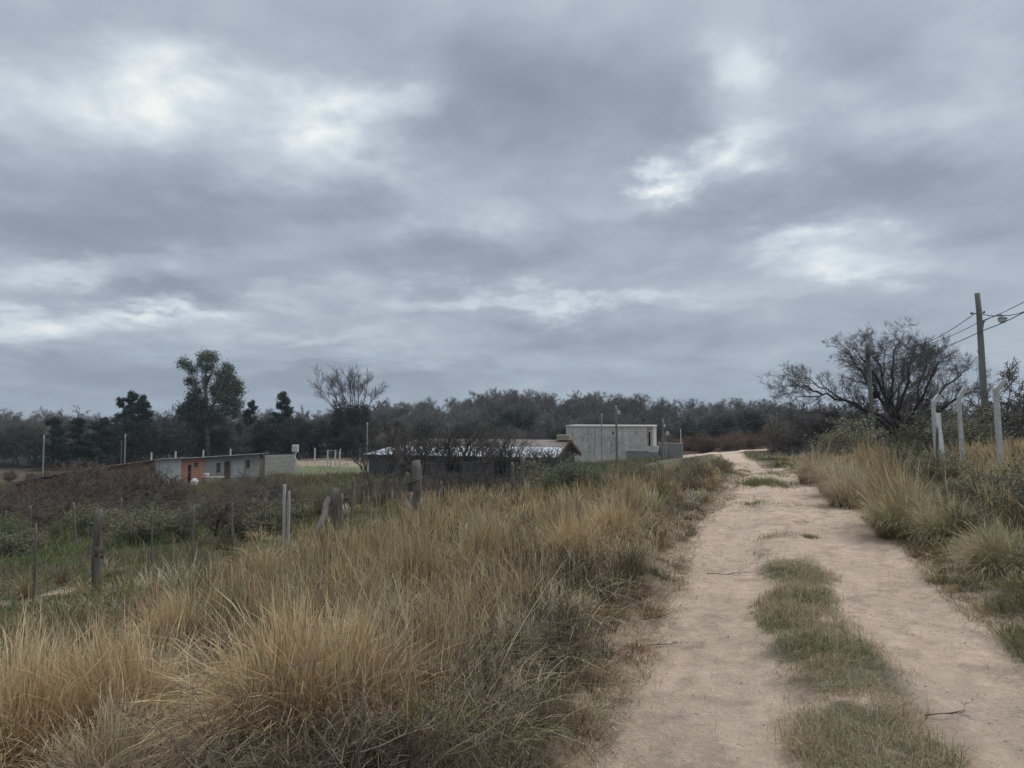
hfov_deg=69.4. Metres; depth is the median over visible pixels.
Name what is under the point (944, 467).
green bush
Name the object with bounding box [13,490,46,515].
scrub bush
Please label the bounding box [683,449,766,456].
crossing road
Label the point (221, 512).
green bush
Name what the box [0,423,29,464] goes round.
woodland tree
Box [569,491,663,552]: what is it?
grass tussock
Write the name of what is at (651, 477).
weed bush
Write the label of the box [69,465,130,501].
scrub bush
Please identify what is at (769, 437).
russet bush
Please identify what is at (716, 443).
russet bush
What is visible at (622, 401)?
woodland tree
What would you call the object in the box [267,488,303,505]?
scrub bush
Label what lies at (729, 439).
russet bush
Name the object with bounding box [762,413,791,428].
woodland tree
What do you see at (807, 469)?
grass tussock
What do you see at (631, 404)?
woodland tree
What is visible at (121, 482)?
scrub bush
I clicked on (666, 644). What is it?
fallen twig
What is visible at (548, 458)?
scrub tree
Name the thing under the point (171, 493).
scrub bush
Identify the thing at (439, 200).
sky
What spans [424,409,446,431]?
woodland tree
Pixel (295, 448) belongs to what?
white tank stand
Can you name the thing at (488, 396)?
woodland tree
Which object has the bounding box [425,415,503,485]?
scrub tree
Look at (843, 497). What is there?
grass tussock
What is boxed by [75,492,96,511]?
scrub bush
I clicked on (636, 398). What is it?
woodland tree
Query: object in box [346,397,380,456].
evergreen tree
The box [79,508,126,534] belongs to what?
green bush
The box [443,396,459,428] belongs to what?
woodland tree
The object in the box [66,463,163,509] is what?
scrub bush
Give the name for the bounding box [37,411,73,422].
woodland tree
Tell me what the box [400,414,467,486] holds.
scrub tree
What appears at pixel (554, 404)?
woodland tree
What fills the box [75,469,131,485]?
scrub bush
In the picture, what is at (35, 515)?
scrub bush
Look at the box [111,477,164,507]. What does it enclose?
scrub bush
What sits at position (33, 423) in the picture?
woodland tree
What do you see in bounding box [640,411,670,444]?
woodland tree
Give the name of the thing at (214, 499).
russet bush
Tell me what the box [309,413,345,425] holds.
woodland tree
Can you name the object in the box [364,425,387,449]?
woodland tree
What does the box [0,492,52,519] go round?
dark shrub
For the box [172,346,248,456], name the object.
eucalyptus tree
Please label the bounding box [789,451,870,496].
grass tussock
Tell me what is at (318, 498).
green bush
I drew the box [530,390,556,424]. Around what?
woodland tree
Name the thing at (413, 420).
woodland tree
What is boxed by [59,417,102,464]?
conifer
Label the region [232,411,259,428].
woodland tree
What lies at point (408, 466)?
dark shrub
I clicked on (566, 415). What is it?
woodland tree
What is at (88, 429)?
woodland tree
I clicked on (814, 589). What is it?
short grass
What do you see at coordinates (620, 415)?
woodland tree
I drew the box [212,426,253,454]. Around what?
woodland tree
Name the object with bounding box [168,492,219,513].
scrub bush
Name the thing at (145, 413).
conifer
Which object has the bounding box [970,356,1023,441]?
bare tree
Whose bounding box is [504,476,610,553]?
grass tussock
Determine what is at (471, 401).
woodland tree
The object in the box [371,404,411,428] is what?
woodland tree
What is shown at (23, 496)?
scrub bush
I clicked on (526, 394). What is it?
woodland tree
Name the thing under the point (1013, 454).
grass tussock
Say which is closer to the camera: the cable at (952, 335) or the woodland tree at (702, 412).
the cable at (952, 335)
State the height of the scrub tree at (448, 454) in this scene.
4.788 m
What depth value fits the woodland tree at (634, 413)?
162.79 m
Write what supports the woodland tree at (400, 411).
on the ground at (22, 468)
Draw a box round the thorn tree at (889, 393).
[758,317,1014,440]
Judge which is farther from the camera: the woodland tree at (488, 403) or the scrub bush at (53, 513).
the woodland tree at (488, 403)
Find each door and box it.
[188,465,189,483]
[224,461,228,479]
[494,460,504,477]
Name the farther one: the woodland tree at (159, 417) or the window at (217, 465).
the woodland tree at (159, 417)
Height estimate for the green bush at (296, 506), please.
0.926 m
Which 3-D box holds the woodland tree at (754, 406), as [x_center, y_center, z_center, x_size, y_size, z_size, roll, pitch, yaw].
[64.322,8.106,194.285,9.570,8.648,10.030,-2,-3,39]
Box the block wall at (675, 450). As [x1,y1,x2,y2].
[658,443,682,457]
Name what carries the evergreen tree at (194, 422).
on the ground at (22, 468)
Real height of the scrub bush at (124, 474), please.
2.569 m
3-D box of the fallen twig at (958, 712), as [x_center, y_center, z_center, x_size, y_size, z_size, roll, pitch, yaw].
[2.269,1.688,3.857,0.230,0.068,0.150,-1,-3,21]
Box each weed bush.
[617,473,663,486]
[640,470,666,492]
[649,469,680,489]
[669,473,713,494]
[672,461,702,482]
[677,456,720,484]
[710,454,739,473]
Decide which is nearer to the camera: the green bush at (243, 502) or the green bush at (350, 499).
the green bush at (350, 499)
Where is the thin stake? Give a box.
[935,427,939,462]
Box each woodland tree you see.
[0,409,25,447]
[0,411,39,447]
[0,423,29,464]
[0,424,50,466]
[0,428,18,460]
[7,427,27,463]
[15,408,54,443]
[26,424,54,466]
[35,422,71,464]
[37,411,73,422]
[55,420,113,465]
[64,416,79,434]
[66,421,108,465]
[90,414,100,422]
[95,418,132,465]
[101,419,133,463]
[106,427,164,463]
[115,432,143,462]
[126,423,165,460]
[143,428,166,463]
[148,410,184,428]
[152,422,170,458]
[156,427,190,457]
[169,421,188,457]
[169,426,214,457]
[182,425,238,457]
[202,425,228,455]
[210,420,235,455]
[210,422,259,454]
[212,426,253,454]
[223,423,241,454]
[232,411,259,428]
[234,417,288,457]
[250,414,302,454]
[252,411,274,428]
[253,406,277,418]
[272,417,314,453]
[282,417,320,458]
[293,420,332,457]
[302,410,328,423]
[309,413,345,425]
[311,416,348,457]
[329,420,369,457]
[329,424,362,457]
[334,403,404,421]
[352,423,381,455]
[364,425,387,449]
[365,399,389,417]
[365,406,380,426]
[371,399,400,412]
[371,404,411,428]
[372,412,397,426]
[373,424,402,447]
[375,421,407,449]
[380,424,416,441]
[382,412,425,437]
[384,400,412,429]
[389,418,411,434]
[395,400,423,418]
[402,409,419,421]
[405,412,435,438]
[408,397,440,412]
[410,404,449,429]
[412,401,437,415]
[413,421,442,439]
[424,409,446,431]
[426,401,446,417]
[429,427,450,438]
[435,406,462,432]
[439,397,467,422]
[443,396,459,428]
[445,420,480,438]
[449,405,477,426]
[452,394,487,414]
[455,398,480,407]
[460,398,482,416]
[463,408,510,436]
[466,389,497,406]
[468,390,494,406]
[468,399,503,421]
[478,388,519,400]
[480,395,523,421]
[481,399,511,436]
[484,407,523,435]
[501,400,534,428]
[502,388,536,413]
[502,405,539,437]
[504,387,538,412]
[504,391,535,407]
[506,409,542,436]
[515,427,549,439]
[519,396,561,431]
[526,401,547,432]
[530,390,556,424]
[530,427,549,439]
[532,391,560,424]
[535,393,552,408]
[539,397,578,425]
[539,408,584,437]
[541,407,560,436]
[543,425,564,439]
[554,402,573,428]
[555,393,585,416]
[563,399,599,424]
[566,390,589,422]
[574,395,600,420]
[575,410,603,424]
[579,399,611,423]
[581,397,604,416]
[583,389,628,415]
[593,406,629,424]
[598,410,634,424]
[600,401,624,418]
[608,393,644,418]
[614,395,654,419]
[617,400,647,424]
[617,411,697,443]
[618,391,652,404]
[618,394,640,415]
[629,405,663,424]
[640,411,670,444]
[652,396,681,416]
[658,403,686,417]
[659,415,701,440]
[666,398,681,415]
[666,408,679,425]
[667,418,705,440]
[671,414,699,435]
[674,409,687,420]
[675,399,701,418]
[681,397,712,419]
[686,402,721,419]
[686,406,701,419]
[687,416,708,435]
[695,409,729,427]
[698,414,727,439]
[699,411,735,440]
[709,406,737,425]
[714,416,743,434]
[715,399,731,413]
[723,397,747,411]
[725,396,765,413]
[729,407,751,420]
[733,408,770,434]
[734,409,761,434]
[742,400,774,415]
[747,397,782,415]
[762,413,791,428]
[772,402,805,417]
[773,403,806,413]
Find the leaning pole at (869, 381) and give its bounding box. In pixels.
[865,342,875,445]
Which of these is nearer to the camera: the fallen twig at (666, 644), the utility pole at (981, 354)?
the fallen twig at (666, 644)
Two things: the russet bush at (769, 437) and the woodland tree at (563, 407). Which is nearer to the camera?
the russet bush at (769, 437)
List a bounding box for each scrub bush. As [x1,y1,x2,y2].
[0,482,54,513]
[0,488,24,505]
[0,490,28,519]
[5,477,70,505]
[7,483,42,503]
[10,469,117,509]
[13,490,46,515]
[14,484,101,521]
[15,495,55,530]
[16,489,104,524]
[20,464,99,496]
[20,486,79,516]
[21,459,117,508]
[41,458,149,496]
[43,467,110,502]
[49,493,77,514]
[55,476,105,506]
[55,484,101,516]
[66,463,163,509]
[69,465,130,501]
[70,468,131,489]
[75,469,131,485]
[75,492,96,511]
[76,459,161,499]
[76,479,134,511]
[80,460,131,487]
[85,460,139,481]
[97,465,189,502]
[105,460,203,503]
[106,465,160,487]
[106,466,159,504]
[107,466,161,502]
[110,471,198,513]
[111,468,147,496]
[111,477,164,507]
[113,461,149,487]
[128,456,184,496]
[135,466,205,498]
[148,485,192,509]
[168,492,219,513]
[179,489,253,524]
[217,475,264,507]
[223,476,263,499]
[230,475,302,502]
[235,465,270,484]
[236,477,282,512]
[240,474,259,492]
[253,470,284,484]
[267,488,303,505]
[328,478,393,510]
[341,474,375,496]
[350,479,374,500]
[366,482,410,503]
[368,473,404,491]
[370,479,402,497]
[379,474,406,491]
[399,475,437,493]
[422,480,447,494]
[427,480,462,496]
[844,440,878,461]
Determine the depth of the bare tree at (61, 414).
130.04 m
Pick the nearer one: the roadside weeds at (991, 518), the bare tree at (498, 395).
the roadside weeds at (991, 518)
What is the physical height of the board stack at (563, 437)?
0.420 m
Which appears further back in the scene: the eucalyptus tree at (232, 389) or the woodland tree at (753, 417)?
the woodland tree at (753, 417)
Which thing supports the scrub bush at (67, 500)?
on the ground at (22, 468)
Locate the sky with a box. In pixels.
[0,0,1023,419]
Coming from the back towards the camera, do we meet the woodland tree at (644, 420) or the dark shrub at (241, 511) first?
the woodland tree at (644, 420)
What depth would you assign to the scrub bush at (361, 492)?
32.39 m
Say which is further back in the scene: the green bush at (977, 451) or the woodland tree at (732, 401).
the woodland tree at (732, 401)
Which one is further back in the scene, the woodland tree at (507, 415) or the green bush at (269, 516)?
the woodland tree at (507, 415)
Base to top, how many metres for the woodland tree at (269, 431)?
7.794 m
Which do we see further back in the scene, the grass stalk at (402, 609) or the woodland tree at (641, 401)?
the woodland tree at (641, 401)
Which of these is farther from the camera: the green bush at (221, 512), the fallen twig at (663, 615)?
the green bush at (221, 512)
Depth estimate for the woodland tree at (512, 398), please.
189.17 m
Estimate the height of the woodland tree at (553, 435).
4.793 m
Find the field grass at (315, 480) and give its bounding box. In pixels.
[0,455,673,624]
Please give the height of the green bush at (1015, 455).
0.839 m
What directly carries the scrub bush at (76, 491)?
on the ground at (22, 468)
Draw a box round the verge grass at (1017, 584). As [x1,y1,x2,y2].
[773,436,1023,664]
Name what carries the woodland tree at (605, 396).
on the ground at (22, 468)
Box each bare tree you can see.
[37,406,63,457]
[46,405,92,425]
[284,405,318,457]
[483,387,503,404]
[953,392,1023,439]
[964,399,1023,439]
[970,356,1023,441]
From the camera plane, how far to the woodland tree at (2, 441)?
114.75 m
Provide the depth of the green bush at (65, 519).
23.40 m
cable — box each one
[870,302,1023,361]
[870,312,1023,365]
[872,314,973,357]
[982,311,1023,315]
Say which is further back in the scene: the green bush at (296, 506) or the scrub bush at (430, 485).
the scrub bush at (430, 485)
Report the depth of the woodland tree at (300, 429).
114.88 m
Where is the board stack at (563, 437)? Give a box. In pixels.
[557,435,570,439]
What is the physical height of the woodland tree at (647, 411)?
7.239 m
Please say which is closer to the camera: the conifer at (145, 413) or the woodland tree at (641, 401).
the conifer at (145, 413)
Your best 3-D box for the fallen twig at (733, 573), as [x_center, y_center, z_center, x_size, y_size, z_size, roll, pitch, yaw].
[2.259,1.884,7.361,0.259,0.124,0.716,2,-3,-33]
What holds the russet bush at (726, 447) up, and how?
on the ground at (22, 468)
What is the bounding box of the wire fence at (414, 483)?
[0,456,524,606]
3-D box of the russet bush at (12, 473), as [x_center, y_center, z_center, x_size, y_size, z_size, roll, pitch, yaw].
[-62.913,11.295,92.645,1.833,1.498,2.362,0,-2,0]
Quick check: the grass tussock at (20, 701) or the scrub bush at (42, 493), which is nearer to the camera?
the grass tussock at (20, 701)
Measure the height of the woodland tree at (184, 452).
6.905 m
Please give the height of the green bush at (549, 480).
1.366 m
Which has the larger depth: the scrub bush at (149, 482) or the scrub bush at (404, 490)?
the scrub bush at (149, 482)
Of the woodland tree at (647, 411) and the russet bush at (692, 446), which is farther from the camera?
the woodland tree at (647, 411)
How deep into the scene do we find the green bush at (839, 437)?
25.77 m
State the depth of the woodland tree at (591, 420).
145.11 m
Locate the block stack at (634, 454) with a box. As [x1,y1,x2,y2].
[627,451,658,459]
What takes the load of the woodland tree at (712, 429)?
on the ground at (22, 468)
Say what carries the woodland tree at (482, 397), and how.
on the ground at (22, 468)
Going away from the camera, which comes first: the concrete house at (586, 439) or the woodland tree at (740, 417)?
the concrete house at (586, 439)
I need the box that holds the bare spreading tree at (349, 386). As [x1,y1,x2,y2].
[306,365,388,457]
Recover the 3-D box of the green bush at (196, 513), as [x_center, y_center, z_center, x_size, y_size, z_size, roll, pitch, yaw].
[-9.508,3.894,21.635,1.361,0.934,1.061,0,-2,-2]
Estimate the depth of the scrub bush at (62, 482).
34.74 m
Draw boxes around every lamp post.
[615,405,620,462]
[662,419,665,459]
[665,431,668,459]
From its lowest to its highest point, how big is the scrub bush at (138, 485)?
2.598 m
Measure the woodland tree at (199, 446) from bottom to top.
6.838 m
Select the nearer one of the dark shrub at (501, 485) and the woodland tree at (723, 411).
the dark shrub at (501, 485)
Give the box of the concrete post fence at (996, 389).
[928,380,1023,469]
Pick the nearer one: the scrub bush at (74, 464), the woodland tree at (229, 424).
the scrub bush at (74, 464)
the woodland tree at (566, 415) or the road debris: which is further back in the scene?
the woodland tree at (566, 415)
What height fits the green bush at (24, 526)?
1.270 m
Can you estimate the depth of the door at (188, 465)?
64.17 m
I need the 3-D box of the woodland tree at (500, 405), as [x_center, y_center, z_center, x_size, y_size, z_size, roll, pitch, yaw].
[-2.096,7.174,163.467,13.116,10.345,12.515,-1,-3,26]
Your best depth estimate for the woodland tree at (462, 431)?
105.43 m
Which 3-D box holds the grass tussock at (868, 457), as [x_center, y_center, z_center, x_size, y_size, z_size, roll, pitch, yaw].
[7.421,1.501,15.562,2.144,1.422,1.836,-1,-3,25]
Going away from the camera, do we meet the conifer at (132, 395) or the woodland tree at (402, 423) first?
the conifer at (132, 395)
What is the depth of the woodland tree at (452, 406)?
187.80 m
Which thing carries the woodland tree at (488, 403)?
on the ground at (22, 468)
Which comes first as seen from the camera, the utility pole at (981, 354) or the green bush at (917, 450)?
the green bush at (917, 450)
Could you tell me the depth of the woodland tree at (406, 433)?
101.77 m
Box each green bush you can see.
[0,508,46,546]
[0,523,40,551]
[0,526,51,556]
[37,518,64,537]
[57,509,77,531]
[64,499,124,537]
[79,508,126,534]
[103,504,163,545]
[124,500,174,541]
[131,495,157,510]
[136,522,162,542]
[145,502,208,542]
[155,508,178,522]
[172,502,207,526]
[203,504,237,525]
[221,508,286,539]
[230,493,253,505]
[235,493,304,534]
[262,497,311,522]
[305,487,331,513]
[315,485,360,508]
[374,487,402,505]
[510,457,582,489]
[529,477,556,489]
[543,467,560,491]
[544,453,596,496]
[574,461,596,470]
[584,462,621,483]
[584,463,620,488]
[586,460,601,471]
[611,461,647,480]
[630,465,655,481]
[648,460,664,473]
[678,456,699,463]
[707,455,735,467]
[803,414,894,460]
[804,438,836,459]
[879,437,928,460]
[880,435,919,449]
[885,408,967,452]
[889,446,975,475]
[896,456,968,483]
[906,447,980,484]
[920,403,1023,453]
[930,462,1023,514]
[966,448,1004,460]
[979,454,1023,520]
[995,458,1023,517]
[1004,445,1023,465]
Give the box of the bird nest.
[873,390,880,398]
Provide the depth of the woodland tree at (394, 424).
106.94 m
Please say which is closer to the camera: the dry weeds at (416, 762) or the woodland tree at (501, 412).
the dry weeds at (416, 762)
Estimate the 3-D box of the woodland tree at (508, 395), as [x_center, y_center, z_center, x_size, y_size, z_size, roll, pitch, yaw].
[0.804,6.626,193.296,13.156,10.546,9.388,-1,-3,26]
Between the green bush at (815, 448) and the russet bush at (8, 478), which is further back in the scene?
the russet bush at (8, 478)
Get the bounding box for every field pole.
[42,435,44,475]
[124,434,125,462]
[366,422,367,470]
[601,411,602,461]
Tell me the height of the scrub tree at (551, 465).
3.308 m
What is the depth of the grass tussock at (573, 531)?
8.25 m
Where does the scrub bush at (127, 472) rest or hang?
on the ground at (22, 468)
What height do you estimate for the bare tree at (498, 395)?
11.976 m
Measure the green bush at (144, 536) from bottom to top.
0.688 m
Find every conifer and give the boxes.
[26,416,85,469]
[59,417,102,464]
[72,417,129,466]
[98,396,139,463]
[122,390,156,461]
[123,394,157,460]
[236,400,266,453]
[259,391,295,453]
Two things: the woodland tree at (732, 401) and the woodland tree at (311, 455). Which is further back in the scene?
the woodland tree at (732, 401)
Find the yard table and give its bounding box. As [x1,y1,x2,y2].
[201,477,223,482]
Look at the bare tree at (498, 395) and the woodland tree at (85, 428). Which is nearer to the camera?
the woodland tree at (85, 428)
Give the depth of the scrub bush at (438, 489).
30.52 m
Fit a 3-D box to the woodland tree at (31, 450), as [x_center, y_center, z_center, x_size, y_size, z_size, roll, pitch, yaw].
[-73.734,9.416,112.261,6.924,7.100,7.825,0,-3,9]
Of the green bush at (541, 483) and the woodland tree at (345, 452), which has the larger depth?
the woodland tree at (345, 452)
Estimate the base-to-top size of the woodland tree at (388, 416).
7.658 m
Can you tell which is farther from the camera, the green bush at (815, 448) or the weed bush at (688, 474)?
the green bush at (815, 448)
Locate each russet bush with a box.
[0,472,16,481]
[2,469,18,477]
[194,490,237,506]
[209,495,235,510]
[664,434,691,452]
[683,432,702,450]
[685,431,713,441]
[688,437,696,451]
[692,434,725,451]
[695,434,718,452]
[696,438,708,453]
[718,439,732,450]
[720,432,737,449]
[724,429,747,449]
[734,429,755,439]
[745,430,763,447]
[745,437,760,448]
[760,420,788,450]
[764,438,779,450]
[770,420,789,445]
[773,421,799,449]
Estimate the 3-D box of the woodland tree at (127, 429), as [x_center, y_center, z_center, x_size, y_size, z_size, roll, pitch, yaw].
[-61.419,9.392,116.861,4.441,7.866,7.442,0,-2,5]
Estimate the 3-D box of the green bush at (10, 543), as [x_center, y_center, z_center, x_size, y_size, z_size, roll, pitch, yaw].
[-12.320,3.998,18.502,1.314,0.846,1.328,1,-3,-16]
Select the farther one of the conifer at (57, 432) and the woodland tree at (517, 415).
the woodland tree at (517, 415)
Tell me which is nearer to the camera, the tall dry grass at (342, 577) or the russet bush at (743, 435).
the tall dry grass at (342, 577)
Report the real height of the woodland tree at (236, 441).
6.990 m
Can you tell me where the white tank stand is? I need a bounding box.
[292,445,298,469]
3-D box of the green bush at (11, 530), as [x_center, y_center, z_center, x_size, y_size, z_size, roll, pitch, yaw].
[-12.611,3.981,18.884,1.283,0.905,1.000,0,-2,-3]
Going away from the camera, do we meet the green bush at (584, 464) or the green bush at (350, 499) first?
the green bush at (350, 499)
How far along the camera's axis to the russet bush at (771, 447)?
71.95 m
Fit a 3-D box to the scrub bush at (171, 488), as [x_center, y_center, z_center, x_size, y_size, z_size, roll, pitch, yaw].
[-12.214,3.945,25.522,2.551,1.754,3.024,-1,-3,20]
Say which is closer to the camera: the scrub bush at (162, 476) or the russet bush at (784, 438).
the scrub bush at (162, 476)
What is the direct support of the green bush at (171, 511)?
on the ground at (22, 468)
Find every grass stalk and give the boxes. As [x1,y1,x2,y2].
[326,517,382,634]
[392,573,417,671]
[457,513,493,622]
[492,565,561,682]
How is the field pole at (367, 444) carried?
on the ground at (22, 468)
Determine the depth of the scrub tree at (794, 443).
43.08 m
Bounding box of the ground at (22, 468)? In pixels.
[0,420,1023,767]
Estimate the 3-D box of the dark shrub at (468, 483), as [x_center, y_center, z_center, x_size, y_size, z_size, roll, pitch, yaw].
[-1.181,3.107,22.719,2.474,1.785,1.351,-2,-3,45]
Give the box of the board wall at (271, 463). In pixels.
[263,454,294,476]
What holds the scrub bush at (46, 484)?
on the ground at (22, 468)
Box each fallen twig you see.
[640,606,686,619]
[647,635,688,645]
[707,567,764,576]
[924,702,969,718]
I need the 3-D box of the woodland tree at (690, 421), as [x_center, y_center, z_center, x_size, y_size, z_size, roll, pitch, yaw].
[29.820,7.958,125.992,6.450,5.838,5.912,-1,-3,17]
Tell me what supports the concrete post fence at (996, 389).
on the ground at (22, 468)
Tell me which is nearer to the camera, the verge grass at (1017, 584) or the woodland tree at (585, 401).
the verge grass at (1017, 584)
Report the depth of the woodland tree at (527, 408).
160.04 m
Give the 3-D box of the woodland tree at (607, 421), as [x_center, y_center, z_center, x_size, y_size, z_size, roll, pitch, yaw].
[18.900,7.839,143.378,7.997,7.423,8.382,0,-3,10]
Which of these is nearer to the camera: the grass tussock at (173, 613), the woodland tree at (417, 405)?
the grass tussock at (173, 613)
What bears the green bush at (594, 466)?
on the ground at (22, 468)
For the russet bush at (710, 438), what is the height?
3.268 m
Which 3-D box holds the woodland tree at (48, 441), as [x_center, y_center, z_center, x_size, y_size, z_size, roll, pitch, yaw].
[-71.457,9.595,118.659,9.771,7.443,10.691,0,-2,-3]
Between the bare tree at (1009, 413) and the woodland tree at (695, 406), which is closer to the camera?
the bare tree at (1009, 413)
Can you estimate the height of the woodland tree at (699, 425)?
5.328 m
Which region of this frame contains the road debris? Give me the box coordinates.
[554,472,1023,767]
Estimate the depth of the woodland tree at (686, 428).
117.12 m
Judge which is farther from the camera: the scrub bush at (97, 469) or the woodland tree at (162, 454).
the woodland tree at (162, 454)
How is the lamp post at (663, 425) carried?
on the ground at (22, 468)
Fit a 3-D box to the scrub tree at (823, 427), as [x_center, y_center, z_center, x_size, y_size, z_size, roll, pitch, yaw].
[18.651,2.454,39.306,8.060,4.144,6.098,0,-2,-5]
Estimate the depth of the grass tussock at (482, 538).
8.93 m
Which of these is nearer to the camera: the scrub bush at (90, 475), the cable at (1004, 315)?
the cable at (1004, 315)
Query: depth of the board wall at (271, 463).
79.47 m
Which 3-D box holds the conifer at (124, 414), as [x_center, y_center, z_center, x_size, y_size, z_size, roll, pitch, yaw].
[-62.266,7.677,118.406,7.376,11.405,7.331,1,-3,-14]
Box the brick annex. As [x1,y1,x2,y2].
[7,460,151,497]
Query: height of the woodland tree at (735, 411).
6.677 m
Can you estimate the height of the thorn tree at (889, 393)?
6.192 m
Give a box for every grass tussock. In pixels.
[0,595,189,767]
[0,602,248,767]
[0,603,223,767]
[1,652,212,767]
[96,571,414,767]
[107,583,222,665]
[316,570,437,660]
[363,499,468,597]
[421,486,523,564]
[440,586,578,683]
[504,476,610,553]
[520,496,645,566]
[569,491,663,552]
[586,455,694,530]
[779,442,844,483]
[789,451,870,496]
[797,455,890,510]
[805,430,970,531]
[823,455,970,551]
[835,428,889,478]
[877,482,1005,546]
[890,504,1023,586]
[940,429,1023,484]
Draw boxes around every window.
[216,463,219,473]
[447,460,459,471]
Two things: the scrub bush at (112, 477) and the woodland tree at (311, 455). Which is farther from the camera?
the woodland tree at (311, 455)
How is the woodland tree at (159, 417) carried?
on the ground at (22, 468)
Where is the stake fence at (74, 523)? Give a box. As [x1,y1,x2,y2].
[5,491,392,546]
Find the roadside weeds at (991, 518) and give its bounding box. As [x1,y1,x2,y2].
[801,444,1023,577]
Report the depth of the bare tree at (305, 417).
127.97 m
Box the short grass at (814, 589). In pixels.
[467,446,1023,767]
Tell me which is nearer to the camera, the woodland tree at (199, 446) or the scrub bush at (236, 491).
the scrub bush at (236, 491)
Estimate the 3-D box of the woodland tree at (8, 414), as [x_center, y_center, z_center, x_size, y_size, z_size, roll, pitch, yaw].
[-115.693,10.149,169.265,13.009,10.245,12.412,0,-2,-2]
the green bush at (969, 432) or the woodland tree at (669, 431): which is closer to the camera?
the green bush at (969, 432)
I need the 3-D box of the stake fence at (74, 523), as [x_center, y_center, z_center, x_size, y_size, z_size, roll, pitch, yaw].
[-9.160,3.896,21.849,10.291,1.718,6.102,0,-2,0]
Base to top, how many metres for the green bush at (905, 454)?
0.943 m
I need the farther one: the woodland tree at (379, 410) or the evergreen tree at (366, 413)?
the woodland tree at (379, 410)
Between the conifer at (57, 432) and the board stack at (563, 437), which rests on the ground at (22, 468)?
the conifer at (57, 432)
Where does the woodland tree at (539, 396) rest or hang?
on the ground at (22, 468)
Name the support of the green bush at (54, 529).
on the ground at (22, 468)
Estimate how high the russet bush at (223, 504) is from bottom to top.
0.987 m
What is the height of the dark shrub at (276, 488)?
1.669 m
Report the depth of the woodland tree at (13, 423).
156.64 m
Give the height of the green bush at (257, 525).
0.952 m
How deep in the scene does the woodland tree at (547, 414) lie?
138.88 m
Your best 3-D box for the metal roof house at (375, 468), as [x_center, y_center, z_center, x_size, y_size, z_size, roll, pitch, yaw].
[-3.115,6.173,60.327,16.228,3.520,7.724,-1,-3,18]
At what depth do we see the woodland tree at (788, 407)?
195.39 m
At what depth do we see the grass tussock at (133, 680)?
3.89 m
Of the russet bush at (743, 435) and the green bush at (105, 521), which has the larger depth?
the russet bush at (743, 435)
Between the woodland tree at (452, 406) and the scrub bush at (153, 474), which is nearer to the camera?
the scrub bush at (153, 474)
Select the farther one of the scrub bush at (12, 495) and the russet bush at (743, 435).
the russet bush at (743, 435)
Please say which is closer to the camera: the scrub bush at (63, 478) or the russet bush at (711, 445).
the scrub bush at (63, 478)
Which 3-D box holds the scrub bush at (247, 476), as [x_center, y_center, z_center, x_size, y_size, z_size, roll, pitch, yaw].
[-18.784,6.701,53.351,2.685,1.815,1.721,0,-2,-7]
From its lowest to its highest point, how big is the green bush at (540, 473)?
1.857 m
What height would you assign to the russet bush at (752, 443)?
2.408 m
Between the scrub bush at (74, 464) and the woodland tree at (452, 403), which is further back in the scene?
the woodland tree at (452, 403)
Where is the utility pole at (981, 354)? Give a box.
[970,293,1007,436]
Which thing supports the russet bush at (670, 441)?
on the ground at (22, 468)
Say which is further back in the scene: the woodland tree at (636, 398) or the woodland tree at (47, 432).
the woodland tree at (636, 398)
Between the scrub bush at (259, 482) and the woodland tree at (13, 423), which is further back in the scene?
the woodland tree at (13, 423)
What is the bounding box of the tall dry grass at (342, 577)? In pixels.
[0,452,734,767]
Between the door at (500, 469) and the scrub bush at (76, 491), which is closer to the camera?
the scrub bush at (76, 491)
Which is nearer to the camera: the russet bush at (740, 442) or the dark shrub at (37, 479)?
the dark shrub at (37, 479)
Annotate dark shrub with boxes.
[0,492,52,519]
[23,474,69,497]
[104,491,171,514]
[152,486,184,510]
[176,494,254,539]
[211,489,255,534]
[239,477,296,506]
[355,470,400,509]
[382,449,479,501]
[432,458,502,501]
[478,456,526,498]
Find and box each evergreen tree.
[154,390,229,457]
[326,390,366,457]
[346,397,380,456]
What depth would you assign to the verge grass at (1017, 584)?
7.84 m
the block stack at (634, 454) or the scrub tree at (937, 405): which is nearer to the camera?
the scrub tree at (937, 405)
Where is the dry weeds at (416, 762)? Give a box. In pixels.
[9,481,689,767]
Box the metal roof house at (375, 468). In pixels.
[363,439,580,479]
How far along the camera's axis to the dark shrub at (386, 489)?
23.77 m
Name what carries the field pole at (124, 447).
on the ground at (22, 468)
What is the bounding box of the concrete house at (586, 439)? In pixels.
[565,425,658,463]
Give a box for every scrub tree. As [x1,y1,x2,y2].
[346,429,420,485]
[355,425,421,487]
[371,416,442,483]
[384,416,464,485]
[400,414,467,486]
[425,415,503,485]
[432,420,505,486]
[465,426,519,484]
[478,429,549,484]
[491,435,563,482]
[514,439,559,473]
[534,443,574,476]
[755,402,849,458]
[776,392,916,455]
[829,396,929,449]
[880,385,978,440]
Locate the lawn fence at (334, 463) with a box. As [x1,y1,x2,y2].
[314,448,360,469]
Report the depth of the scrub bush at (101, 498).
25.52 m
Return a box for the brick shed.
[150,449,266,484]
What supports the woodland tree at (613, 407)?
on the ground at (22, 468)
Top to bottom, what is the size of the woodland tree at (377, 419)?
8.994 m
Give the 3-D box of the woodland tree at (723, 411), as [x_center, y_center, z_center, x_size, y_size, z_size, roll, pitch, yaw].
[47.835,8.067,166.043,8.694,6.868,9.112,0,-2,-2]
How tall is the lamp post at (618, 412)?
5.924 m
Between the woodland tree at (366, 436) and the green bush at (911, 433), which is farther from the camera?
the woodland tree at (366, 436)
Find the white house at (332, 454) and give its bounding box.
[308,443,334,458]
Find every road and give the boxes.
[589,453,1023,767]
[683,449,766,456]
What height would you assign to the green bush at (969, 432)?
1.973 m

